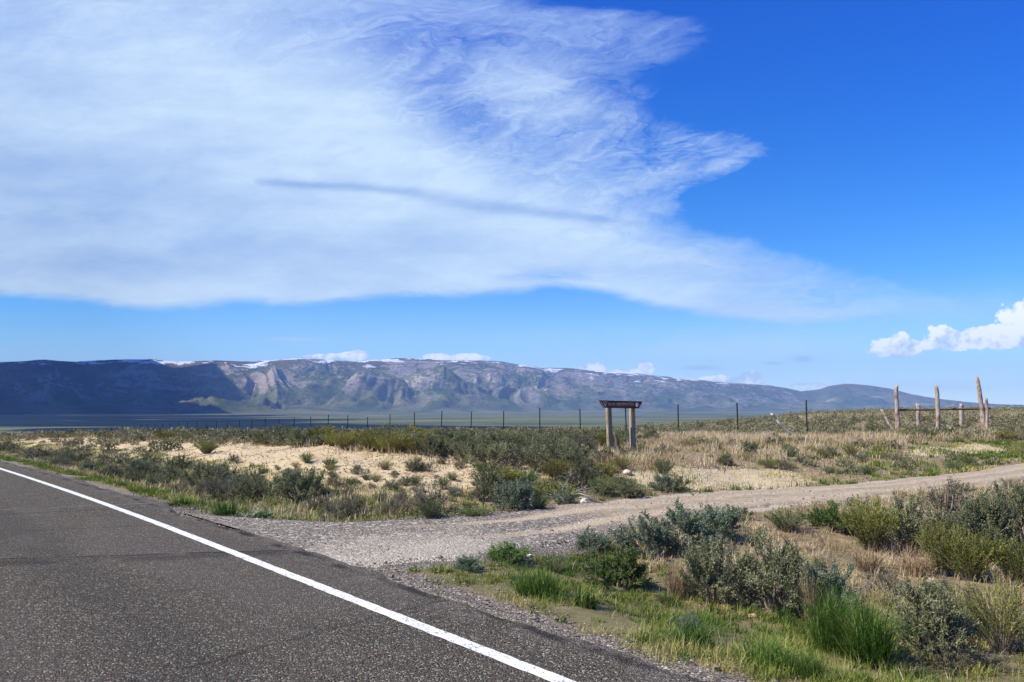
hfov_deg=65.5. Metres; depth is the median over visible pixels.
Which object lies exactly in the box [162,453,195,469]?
sagebrush
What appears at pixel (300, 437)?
sagebrush
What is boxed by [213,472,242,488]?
sagebrush
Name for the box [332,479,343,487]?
sagebrush
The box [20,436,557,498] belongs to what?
bank stones
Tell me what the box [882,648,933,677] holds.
sagebrush
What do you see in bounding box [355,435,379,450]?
rabbitbrush
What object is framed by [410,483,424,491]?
sagebrush
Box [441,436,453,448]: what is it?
sagebrush
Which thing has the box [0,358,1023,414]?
mountains
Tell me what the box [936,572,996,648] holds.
sagebrush
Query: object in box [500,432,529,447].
sagebrush
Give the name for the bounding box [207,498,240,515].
leafy forb
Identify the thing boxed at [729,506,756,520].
sagebrush
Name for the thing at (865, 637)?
tall grass clump
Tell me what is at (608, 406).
road sign
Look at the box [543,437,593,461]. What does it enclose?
sagebrush
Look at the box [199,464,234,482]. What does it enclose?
sagebrush
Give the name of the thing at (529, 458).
sagebrush
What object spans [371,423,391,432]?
sagebrush
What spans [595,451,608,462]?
sagebrush
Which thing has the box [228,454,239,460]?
sagebrush
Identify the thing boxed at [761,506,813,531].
rabbitbrush
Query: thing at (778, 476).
pale rubble
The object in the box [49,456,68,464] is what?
sagebrush
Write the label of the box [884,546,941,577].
bunch grass
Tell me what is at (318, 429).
rabbitbrush
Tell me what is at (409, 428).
rabbitbrush
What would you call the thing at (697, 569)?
sagebrush
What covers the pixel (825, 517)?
sagebrush
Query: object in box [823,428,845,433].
sagebrush
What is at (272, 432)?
sagebrush
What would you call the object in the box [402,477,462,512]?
sagebrush
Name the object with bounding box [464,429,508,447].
sagebrush
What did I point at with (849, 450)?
rabbitbrush
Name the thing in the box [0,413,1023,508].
sagebrush scrub
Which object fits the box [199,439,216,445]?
rabbitbrush
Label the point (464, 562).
sagebrush
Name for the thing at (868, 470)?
rabbitbrush
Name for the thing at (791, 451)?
rabbitbrush
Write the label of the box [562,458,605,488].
sagebrush
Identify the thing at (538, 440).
sagebrush
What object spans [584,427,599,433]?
sagebrush
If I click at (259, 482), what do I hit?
sagebrush
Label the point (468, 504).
rabbitbrush
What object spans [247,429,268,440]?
sagebrush
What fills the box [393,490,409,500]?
sagebrush
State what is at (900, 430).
rabbitbrush
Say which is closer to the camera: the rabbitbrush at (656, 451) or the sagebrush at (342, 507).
the sagebrush at (342, 507)
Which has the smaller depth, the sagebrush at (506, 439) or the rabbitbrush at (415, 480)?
the rabbitbrush at (415, 480)
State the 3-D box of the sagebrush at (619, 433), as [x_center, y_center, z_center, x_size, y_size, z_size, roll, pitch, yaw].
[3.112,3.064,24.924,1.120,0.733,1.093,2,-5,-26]
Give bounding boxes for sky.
[0,0,1023,404]
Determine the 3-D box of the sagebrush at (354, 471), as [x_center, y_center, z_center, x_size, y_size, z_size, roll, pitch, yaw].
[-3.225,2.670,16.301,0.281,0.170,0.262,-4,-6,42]
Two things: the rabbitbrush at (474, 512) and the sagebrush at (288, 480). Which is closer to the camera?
the rabbitbrush at (474, 512)
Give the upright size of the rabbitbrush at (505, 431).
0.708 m
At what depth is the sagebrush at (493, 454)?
15.77 m
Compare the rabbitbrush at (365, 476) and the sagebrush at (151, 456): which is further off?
the sagebrush at (151, 456)
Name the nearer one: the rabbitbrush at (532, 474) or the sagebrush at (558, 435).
the rabbitbrush at (532, 474)
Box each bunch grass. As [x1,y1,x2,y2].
[655,552,694,599]
[790,563,825,620]
[843,542,893,573]
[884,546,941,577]
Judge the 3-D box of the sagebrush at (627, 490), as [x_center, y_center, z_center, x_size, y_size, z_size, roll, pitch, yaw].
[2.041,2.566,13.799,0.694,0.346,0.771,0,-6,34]
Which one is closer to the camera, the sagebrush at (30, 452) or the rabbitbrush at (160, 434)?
the sagebrush at (30, 452)
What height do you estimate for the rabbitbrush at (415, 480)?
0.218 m
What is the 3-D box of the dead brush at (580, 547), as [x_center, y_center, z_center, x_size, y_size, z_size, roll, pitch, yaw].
[0.791,2.377,9.207,0.444,0.249,0.394,-3,-3,36]
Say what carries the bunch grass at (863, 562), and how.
on the ground at (112, 422)
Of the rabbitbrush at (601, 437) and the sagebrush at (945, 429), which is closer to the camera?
the rabbitbrush at (601, 437)
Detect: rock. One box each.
[580,498,588,502]
[623,469,632,474]
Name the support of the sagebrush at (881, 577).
on the ground at (112, 422)
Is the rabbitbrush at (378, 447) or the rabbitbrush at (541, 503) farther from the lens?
the rabbitbrush at (378, 447)
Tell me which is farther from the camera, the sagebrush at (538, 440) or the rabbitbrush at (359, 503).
the sagebrush at (538, 440)
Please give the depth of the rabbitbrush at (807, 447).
21.73 m
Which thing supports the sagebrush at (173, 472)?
on the ground at (112, 422)
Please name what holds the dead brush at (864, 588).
on the ground at (112, 422)
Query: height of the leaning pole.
1.064 m
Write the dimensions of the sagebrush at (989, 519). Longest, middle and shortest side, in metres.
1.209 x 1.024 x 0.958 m
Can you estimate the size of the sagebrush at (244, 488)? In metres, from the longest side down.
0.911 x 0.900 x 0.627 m
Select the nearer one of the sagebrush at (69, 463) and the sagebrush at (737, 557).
the sagebrush at (737, 557)
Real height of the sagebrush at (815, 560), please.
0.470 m
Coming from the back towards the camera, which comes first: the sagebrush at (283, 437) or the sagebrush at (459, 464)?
the sagebrush at (283, 437)
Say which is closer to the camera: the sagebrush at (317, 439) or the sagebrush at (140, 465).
the sagebrush at (140, 465)
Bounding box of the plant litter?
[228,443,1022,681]
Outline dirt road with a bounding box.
[183,465,1023,567]
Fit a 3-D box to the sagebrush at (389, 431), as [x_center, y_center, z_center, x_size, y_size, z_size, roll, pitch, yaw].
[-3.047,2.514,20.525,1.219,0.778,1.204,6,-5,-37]
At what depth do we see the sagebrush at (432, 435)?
22.08 m
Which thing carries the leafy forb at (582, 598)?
on the ground at (112, 422)
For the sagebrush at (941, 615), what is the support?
on the ground at (112, 422)
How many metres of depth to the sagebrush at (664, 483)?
14.44 m
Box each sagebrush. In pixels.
[23,449,41,457]
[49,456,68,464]
[51,447,77,457]
[54,456,78,466]
[57,450,80,462]
[69,451,86,460]
[80,461,100,469]
[91,463,124,474]
[108,465,124,476]
[120,459,157,481]
[125,456,151,468]
[126,468,151,482]
[136,452,163,463]
[143,460,165,472]
[145,471,171,485]
[157,464,181,479]
[159,463,173,473]
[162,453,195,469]
[168,479,188,491]
[174,474,190,481]
[177,461,220,485]
[190,480,212,493]
[191,429,207,434]
[196,477,232,499]
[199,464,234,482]
[203,428,225,438]
[211,461,240,478]
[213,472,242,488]
[224,471,271,500]
[225,428,240,435]
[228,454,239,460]
[231,466,270,484]
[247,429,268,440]
[247,476,272,494]
[258,435,272,445]
[263,426,289,443]
[264,466,329,501]
[267,430,292,445]
[274,424,297,433]
[284,426,314,447]
[304,434,325,446]
[304,491,335,510]
[316,494,365,520]
[317,486,330,495]
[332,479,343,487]
[338,484,355,495]
[348,468,360,474]
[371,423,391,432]
[373,492,387,501]
[374,496,404,514]
[380,426,419,443]
[382,478,399,490]
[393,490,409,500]
[395,428,419,437]
[395,475,413,485]
[397,500,416,510]
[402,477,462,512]
[403,461,418,471]
[406,455,424,471]
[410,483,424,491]
[412,434,447,456]
[414,431,442,440]
[420,461,435,471]
[431,429,455,441]
[437,457,445,463]
[440,442,459,456]
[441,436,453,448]
[446,486,462,493]
[447,439,486,462]
[448,428,476,443]
[450,553,484,571]
[451,458,467,469]
[461,439,516,468]
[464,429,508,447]
[467,428,490,438]
[468,480,494,501]
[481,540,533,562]
[487,442,525,462]
[489,474,537,511]
[489,480,535,501]
[496,432,526,441]
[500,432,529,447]
[505,439,575,470]
[523,430,547,441]
[525,434,548,449]
[528,443,556,458]
[535,429,563,443]
[539,435,566,450]
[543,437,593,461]
[552,426,580,436]
[553,487,575,503]
[557,448,597,476]
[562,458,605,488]
[563,432,598,449]
[566,426,593,441]
[573,436,600,453]
[573,524,613,551]
[581,545,658,589]
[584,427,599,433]
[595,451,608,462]
[598,429,626,445]
[607,510,680,560]
[609,480,648,497]
[616,430,643,438]
[638,427,664,438]
[648,469,674,492]
[648,497,729,551]
[667,475,692,490]
[675,612,703,630]
[677,530,759,605]
[692,499,749,544]
[714,453,733,465]
[721,552,763,592]
[727,524,815,619]
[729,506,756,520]
[740,440,758,453]
[755,551,816,612]
[774,458,794,469]
[793,454,811,462]
[795,555,868,615]
[797,499,857,531]
[798,554,829,583]
[820,446,838,455]
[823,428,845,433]
[853,453,872,461]
[856,566,917,594]
[862,425,881,432]
[879,489,948,549]
[881,567,982,663]
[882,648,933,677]
[891,452,909,460]
[910,427,923,434]
[916,472,980,520]
[916,643,993,675]
[918,426,937,437]
[924,509,983,546]
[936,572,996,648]
[937,426,956,432]
[937,487,1023,559]
[954,481,976,492]
[965,650,1023,676]
[979,478,1023,545]
[996,426,1018,435]
[999,477,1018,488]
[1002,424,1019,428]
[1011,428,1023,439]
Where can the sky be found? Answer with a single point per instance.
(799, 195)
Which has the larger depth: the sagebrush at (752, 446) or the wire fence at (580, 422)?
the wire fence at (580, 422)
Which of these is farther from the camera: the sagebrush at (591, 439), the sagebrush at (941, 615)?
the sagebrush at (591, 439)
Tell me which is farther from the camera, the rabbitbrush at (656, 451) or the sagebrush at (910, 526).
the rabbitbrush at (656, 451)
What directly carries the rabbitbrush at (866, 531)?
on the ground at (112, 422)
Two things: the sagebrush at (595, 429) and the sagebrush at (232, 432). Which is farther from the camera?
the sagebrush at (595, 429)
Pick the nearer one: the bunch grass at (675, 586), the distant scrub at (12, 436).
the bunch grass at (675, 586)
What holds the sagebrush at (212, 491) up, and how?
on the ground at (112, 422)
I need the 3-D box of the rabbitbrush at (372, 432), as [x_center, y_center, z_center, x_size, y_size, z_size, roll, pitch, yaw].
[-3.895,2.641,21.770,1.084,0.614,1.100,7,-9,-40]
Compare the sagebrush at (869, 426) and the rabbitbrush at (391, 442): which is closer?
the rabbitbrush at (391, 442)
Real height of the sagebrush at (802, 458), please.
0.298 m
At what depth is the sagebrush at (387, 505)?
11.92 m
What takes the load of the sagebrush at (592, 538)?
on the ground at (112, 422)
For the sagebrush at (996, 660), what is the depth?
5.83 m
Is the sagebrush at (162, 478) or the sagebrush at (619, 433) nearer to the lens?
the sagebrush at (162, 478)
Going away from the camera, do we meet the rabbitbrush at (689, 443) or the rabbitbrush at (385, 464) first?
the rabbitbrush at (385, 464)
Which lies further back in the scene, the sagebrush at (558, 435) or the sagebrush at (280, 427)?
the sagebrush at (280, 427)
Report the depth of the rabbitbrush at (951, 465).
19.84 m
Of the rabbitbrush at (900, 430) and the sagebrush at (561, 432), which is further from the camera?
the rabbitbrush at (900, 430)
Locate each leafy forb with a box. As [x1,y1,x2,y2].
[166,493,198,506]
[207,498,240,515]
[234,507,278,517]
[564,580,600,608]
[773,605,796,622]
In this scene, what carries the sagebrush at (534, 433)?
on the ground at (112, 422)
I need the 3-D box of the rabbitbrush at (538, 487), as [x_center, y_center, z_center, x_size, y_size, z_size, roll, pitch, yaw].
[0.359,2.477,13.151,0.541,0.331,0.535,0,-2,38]
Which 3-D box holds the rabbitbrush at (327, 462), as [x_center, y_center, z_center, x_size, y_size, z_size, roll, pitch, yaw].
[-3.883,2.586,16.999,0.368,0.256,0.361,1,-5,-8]
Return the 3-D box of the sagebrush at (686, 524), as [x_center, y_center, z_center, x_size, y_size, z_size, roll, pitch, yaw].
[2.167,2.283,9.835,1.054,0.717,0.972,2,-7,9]
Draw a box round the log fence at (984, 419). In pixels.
[880,376,990,428]
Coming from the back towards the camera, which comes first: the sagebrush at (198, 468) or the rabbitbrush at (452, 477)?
the sagebrush at (198, 468)
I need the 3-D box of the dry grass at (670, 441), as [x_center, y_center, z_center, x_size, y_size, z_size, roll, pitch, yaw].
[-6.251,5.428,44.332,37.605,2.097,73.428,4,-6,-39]
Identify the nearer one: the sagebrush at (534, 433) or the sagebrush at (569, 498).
the sagebrush at (569, 498)
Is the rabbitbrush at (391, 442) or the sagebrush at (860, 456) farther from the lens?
the sagebrush at (860, 456)
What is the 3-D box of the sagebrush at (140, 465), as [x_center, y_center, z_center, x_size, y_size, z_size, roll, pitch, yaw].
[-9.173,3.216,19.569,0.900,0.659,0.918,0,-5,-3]
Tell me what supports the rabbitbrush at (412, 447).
on the ground at (112, 422)
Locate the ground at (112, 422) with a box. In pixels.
[0,410,1023,681]
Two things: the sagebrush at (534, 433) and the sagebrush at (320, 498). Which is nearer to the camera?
the sagebrush at (320, 498)
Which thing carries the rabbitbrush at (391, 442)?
on the ground at (112, 422)
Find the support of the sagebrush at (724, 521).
on the ground at (112, 422)
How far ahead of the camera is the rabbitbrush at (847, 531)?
10.99 m
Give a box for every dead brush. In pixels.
[516,466,607,500]
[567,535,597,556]
[828,564,874,595]
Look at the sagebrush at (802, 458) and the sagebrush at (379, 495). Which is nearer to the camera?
the sagebrush at (379, 495)
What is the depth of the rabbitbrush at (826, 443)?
23.64 m
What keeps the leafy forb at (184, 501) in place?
on the ground at (112, 422)
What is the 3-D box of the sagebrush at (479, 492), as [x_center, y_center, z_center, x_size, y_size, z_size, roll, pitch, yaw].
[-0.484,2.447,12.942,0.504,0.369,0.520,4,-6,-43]
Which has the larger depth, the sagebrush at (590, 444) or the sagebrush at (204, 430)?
the sagebrush at (204, 430)
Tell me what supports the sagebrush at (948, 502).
on the ground at (112, 422)
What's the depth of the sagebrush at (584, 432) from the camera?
25.69 m
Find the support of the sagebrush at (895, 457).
on the ground at (112, 422)
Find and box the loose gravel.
[133,485,864,681]
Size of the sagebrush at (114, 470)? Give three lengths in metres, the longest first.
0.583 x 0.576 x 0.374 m
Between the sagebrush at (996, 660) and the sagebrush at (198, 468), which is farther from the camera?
the sagebrush at (198, 468)
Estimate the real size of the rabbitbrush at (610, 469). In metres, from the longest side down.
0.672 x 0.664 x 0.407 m
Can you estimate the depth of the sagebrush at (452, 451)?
18.42 m
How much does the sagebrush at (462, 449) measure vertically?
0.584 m
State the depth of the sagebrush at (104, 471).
21.05 m
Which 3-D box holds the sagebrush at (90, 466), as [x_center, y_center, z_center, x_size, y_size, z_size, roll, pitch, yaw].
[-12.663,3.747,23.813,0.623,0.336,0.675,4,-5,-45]
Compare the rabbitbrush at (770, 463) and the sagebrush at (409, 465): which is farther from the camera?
the rabbitbrush at (770, 463)
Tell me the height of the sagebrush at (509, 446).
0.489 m
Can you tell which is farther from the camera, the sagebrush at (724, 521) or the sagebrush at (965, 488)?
the sagebrush at (965, 488)
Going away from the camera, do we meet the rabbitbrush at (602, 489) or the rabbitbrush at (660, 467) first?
the rabbitbrush at (602, 489)
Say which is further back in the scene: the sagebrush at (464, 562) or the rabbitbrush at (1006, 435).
the rabbitbrush at (1006, 435)
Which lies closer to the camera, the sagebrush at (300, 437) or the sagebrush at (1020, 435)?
the sagebrush at (300, 437)
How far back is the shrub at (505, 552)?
8.49 m
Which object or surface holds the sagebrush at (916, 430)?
on the ground at (112, 422)
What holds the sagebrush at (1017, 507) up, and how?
on the ground at (112, 422)
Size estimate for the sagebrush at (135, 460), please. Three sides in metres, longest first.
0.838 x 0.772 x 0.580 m
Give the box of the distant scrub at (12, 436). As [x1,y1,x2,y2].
[0,405,1023,442]
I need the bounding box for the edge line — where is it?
[0,468,575,681]
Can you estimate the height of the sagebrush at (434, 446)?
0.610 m
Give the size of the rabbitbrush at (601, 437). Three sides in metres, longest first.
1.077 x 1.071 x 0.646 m
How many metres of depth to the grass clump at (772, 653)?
5.25 m
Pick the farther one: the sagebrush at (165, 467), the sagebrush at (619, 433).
the sagebrush at (619, 433)
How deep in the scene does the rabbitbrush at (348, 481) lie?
15.17 m
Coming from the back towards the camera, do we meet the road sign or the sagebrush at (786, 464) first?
the road sign
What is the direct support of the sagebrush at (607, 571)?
on the ground at (112, 422)
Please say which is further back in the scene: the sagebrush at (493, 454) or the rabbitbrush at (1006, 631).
the sagebrush at (493, 454)
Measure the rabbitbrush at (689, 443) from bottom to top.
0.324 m
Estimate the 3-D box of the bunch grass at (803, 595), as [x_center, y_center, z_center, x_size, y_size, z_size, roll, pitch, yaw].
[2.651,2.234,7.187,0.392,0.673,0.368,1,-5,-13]
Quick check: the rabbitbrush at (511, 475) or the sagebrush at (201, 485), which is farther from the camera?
the sagebrush at (201, 485)
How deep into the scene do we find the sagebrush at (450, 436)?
22.75 m
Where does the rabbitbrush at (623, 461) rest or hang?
on the ground at (112, 422)
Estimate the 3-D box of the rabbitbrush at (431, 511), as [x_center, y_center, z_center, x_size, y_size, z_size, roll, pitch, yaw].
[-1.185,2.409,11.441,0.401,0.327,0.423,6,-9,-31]
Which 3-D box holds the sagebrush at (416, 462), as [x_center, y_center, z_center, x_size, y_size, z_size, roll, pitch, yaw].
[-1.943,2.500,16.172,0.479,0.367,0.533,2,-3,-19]
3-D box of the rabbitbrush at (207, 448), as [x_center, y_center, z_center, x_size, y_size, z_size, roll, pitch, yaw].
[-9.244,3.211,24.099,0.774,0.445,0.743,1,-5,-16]
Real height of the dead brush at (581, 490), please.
0.536 m
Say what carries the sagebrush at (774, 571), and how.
on the ground at (112, 422)
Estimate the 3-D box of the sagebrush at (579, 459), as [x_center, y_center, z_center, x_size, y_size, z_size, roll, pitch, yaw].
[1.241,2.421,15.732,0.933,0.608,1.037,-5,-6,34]
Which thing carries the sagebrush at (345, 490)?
on the ground at (112, 422)
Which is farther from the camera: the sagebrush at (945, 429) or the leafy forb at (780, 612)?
the sagebrush at (945, 429)
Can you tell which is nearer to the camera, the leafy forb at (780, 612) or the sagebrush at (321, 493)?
the leafy forb at (780, 612)
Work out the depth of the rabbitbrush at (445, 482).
14.13 m
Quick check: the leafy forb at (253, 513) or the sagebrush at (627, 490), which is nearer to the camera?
the leafy forb at (253, 513)
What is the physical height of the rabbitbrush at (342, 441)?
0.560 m
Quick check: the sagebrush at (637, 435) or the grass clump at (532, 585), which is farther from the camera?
the sagebrush at (637, 435)
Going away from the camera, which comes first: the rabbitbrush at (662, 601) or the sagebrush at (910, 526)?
the rabbitbrush at (662, 601)
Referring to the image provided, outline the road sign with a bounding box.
[599,400,641,450]
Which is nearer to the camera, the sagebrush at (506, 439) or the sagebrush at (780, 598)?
the sagebrush at (780, 598)
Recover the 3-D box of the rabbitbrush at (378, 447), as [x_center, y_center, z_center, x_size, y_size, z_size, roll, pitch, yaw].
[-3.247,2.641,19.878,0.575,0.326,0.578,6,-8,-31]
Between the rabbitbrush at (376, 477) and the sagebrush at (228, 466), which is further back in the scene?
the sagebrush at (228, 466)
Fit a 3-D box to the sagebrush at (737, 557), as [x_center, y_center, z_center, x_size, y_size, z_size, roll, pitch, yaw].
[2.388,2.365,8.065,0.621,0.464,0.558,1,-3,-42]
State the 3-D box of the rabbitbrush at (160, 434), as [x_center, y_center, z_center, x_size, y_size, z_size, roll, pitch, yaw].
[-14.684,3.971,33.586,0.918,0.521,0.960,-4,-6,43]
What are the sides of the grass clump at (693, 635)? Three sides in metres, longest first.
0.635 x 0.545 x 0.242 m
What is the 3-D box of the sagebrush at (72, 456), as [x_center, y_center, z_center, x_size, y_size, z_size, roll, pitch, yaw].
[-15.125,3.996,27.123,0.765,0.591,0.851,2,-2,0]
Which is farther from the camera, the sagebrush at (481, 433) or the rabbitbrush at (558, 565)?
the sagebrush at (481, 433)
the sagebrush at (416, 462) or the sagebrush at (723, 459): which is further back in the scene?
the sagebrush at (723, 459)
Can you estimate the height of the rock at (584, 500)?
0.115 m
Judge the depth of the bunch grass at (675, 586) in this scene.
7.80 m
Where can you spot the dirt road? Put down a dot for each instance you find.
(421, 543)
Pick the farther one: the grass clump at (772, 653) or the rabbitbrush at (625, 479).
the rabbitbrush at (625, 479)
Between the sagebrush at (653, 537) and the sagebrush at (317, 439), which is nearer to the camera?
the sagebrush at (653, 537)
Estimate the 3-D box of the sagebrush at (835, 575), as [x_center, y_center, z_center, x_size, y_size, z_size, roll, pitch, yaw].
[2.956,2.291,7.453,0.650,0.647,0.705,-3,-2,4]
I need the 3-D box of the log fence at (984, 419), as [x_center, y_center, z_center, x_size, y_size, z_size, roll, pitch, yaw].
[20.974,3.385,39.329,5.365,3.267,1.932,0,-5,0]
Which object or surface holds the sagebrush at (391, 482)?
on the ground at (112, 422)
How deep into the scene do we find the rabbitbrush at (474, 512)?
11.52 m
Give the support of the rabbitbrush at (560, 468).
on the ground at (112, 422)
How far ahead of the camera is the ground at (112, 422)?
16.27 m
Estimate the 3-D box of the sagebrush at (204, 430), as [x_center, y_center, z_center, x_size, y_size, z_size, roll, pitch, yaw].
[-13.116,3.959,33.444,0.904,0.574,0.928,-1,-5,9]
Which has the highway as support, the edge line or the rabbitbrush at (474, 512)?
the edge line
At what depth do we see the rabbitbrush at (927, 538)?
8.93 m
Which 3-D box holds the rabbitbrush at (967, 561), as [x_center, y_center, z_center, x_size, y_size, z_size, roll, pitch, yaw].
[5.003,2.325,8.759,0.773,0.654,0.785,-1,-3,-4]
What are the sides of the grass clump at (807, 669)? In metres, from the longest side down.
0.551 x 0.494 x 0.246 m
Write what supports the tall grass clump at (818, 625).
on the ground at (112, 422)
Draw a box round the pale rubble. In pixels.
[502,442,1018,498]
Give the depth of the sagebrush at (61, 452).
30.10 m
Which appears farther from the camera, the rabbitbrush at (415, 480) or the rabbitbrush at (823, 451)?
the rabbitbrush at (823, 451)
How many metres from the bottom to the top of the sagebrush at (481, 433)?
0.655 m
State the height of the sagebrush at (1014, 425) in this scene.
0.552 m
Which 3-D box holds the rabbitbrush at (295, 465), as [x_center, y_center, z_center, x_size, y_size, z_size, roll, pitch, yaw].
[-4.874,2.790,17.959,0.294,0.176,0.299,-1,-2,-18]
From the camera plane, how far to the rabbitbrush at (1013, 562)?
8.51 m
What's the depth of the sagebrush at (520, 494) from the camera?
12.03 m
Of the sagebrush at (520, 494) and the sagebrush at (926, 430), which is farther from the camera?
the sagebrush at (926, 430)
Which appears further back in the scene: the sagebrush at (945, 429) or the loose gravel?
the sagebrush at (945, 429)
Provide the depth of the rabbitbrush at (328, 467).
16.73 m
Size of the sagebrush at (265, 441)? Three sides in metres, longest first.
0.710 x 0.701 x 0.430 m
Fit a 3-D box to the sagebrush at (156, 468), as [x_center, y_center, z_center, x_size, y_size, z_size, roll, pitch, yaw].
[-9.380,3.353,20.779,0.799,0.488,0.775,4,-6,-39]
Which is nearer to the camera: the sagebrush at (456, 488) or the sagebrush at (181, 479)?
the sagebrush at (456, 488)
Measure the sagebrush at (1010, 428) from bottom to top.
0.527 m
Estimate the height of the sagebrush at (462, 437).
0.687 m
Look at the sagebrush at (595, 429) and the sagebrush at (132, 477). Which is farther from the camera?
the sagebrush at (595, 429)
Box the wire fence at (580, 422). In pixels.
[91,400,807,432]
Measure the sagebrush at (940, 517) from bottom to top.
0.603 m
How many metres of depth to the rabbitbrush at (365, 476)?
15.49 m
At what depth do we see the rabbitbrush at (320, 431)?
24.11 m
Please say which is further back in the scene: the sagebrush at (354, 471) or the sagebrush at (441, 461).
the sagebrush at (441, 461)
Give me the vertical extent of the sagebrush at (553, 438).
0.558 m
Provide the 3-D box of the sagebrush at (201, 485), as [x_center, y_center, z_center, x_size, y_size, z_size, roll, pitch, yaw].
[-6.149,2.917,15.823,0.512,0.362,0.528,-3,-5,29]
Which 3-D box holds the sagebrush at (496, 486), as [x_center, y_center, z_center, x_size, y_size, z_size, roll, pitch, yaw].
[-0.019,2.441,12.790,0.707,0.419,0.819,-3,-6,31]
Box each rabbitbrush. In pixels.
[154,430,174,438]
[176,432,194,440]
[194,440,219,453]
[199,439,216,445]
[290,461,301,468]
[300,452,315,462]
[304,424,337,444]
[307,425,334,435]
[320,431,343,445]
[320,487,331,494]
[322,457,338,465]
[323,463,337,470]
[328,430,362,449]
[343,478,356,484]
[343,493,369,511]
[353,427,383,439]
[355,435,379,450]
[359,472,371,479]
[368,473,383,481]
[371,442,386,452]
[374,429,412,452]
[376,459,393,469]
[395,424,419,432]
[400,433,434,453]
[409,474,423,483]
[412,427,436,438]
[417,498,443,518]
[436,474,451,489]
[446,472,458,479]
[455,506,492,516]
[461,500,475,507]
[469,460,501,489]
[485,465,526,486]
[496,429,519,435]
[516,467,542,485]
[530,482,547,499]
[530,493,552,508]
[536,557,572,572]
[539,456,575,479]
[587,475,617,495]
[590,430,622,446]
[590,460,619,478]
[608,454,634,469]
[613,475,637,485]
[652,447,667,454]
[652,457,674,474]
[654,591,673,604]
[681,438,697,445]
[707,440,723,448]
[758,457,779,467]
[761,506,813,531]
[779,444,798,456]
[802,445,818,452]
[814,447,830,455]
[818,439,835,445]
[821,465,837,473]
[835,493,901,550]
[838,512,858,535]
[840,443,860,454]
[854,464,879,474]
[890,428,909,434]
[915,516,966,575]
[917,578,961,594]
[928,523,1007,580]
[942,458,965,470]
[949,570,1023,654]
[955,454,979,463]
[983,532,1023,585]
[990,430,1015,439]
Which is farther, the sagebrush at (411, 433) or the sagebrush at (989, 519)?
the sagebrush at (411, 433)
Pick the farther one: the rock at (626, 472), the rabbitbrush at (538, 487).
the rock at (626, 472)
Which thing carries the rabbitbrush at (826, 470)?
on the ground at (112, 422)
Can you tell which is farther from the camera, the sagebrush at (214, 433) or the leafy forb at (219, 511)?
the sagebrush at (214, 433)
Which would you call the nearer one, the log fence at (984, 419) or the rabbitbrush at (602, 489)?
the rabbitbrush at (602, 489)
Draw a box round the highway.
[0,460,706,681]
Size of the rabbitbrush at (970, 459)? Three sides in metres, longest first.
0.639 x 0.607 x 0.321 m
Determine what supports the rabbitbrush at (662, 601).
on the ground at (112, 422)
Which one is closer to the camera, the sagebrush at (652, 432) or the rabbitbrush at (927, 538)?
the rabbitbrush at (927, 538)
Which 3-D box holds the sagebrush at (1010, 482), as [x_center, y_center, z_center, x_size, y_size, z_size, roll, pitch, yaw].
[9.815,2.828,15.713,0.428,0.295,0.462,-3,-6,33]
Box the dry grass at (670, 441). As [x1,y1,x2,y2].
[1,427,1023,669]
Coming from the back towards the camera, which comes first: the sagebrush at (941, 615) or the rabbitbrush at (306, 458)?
the rabbitbrush at (306, 458)
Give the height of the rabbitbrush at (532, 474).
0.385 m
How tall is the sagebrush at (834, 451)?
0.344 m
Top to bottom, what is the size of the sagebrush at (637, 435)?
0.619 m
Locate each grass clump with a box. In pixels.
[504,561,585,598]
[634,625,671,644]
[658,616,722,650]
[719,626,821,674]
[777,643,838,680]
[780,570,873,653]
[808,581,950,668]
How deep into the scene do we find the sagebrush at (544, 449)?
18.00 m
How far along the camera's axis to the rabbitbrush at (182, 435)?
32.31 m
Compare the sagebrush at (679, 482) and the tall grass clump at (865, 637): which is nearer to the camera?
the tall grass clump at (865, 637)
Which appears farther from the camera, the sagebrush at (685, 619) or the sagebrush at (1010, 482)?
the sagebrush at (1010, 482)
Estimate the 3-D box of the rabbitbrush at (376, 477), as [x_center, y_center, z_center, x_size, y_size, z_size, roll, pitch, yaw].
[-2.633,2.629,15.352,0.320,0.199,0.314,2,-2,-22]
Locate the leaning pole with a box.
[770,413,790,434]
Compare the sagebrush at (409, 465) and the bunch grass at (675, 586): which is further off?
the sagebrush at (409, 465)
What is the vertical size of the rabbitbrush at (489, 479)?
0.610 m
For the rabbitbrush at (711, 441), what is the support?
on the ground at (112, 422)
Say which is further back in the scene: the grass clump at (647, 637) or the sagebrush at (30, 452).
the sagebrush at (30, 452)
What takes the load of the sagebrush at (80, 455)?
on the ground at (112, 422)
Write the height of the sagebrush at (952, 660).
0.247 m
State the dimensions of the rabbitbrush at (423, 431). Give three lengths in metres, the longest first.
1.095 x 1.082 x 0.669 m
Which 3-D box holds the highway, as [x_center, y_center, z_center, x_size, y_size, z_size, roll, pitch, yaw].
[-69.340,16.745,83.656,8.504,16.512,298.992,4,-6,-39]
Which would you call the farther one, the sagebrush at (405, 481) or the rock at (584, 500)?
the sagebrush at (405, 481)
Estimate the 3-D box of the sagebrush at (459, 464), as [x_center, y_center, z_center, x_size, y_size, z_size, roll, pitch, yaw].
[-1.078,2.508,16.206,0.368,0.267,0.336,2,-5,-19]
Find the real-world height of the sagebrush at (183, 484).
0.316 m
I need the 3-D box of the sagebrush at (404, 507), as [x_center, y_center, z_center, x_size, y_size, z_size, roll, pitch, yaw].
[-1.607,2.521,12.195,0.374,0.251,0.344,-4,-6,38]
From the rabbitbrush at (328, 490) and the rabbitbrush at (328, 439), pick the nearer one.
the rabbitbrush at (328, 490)

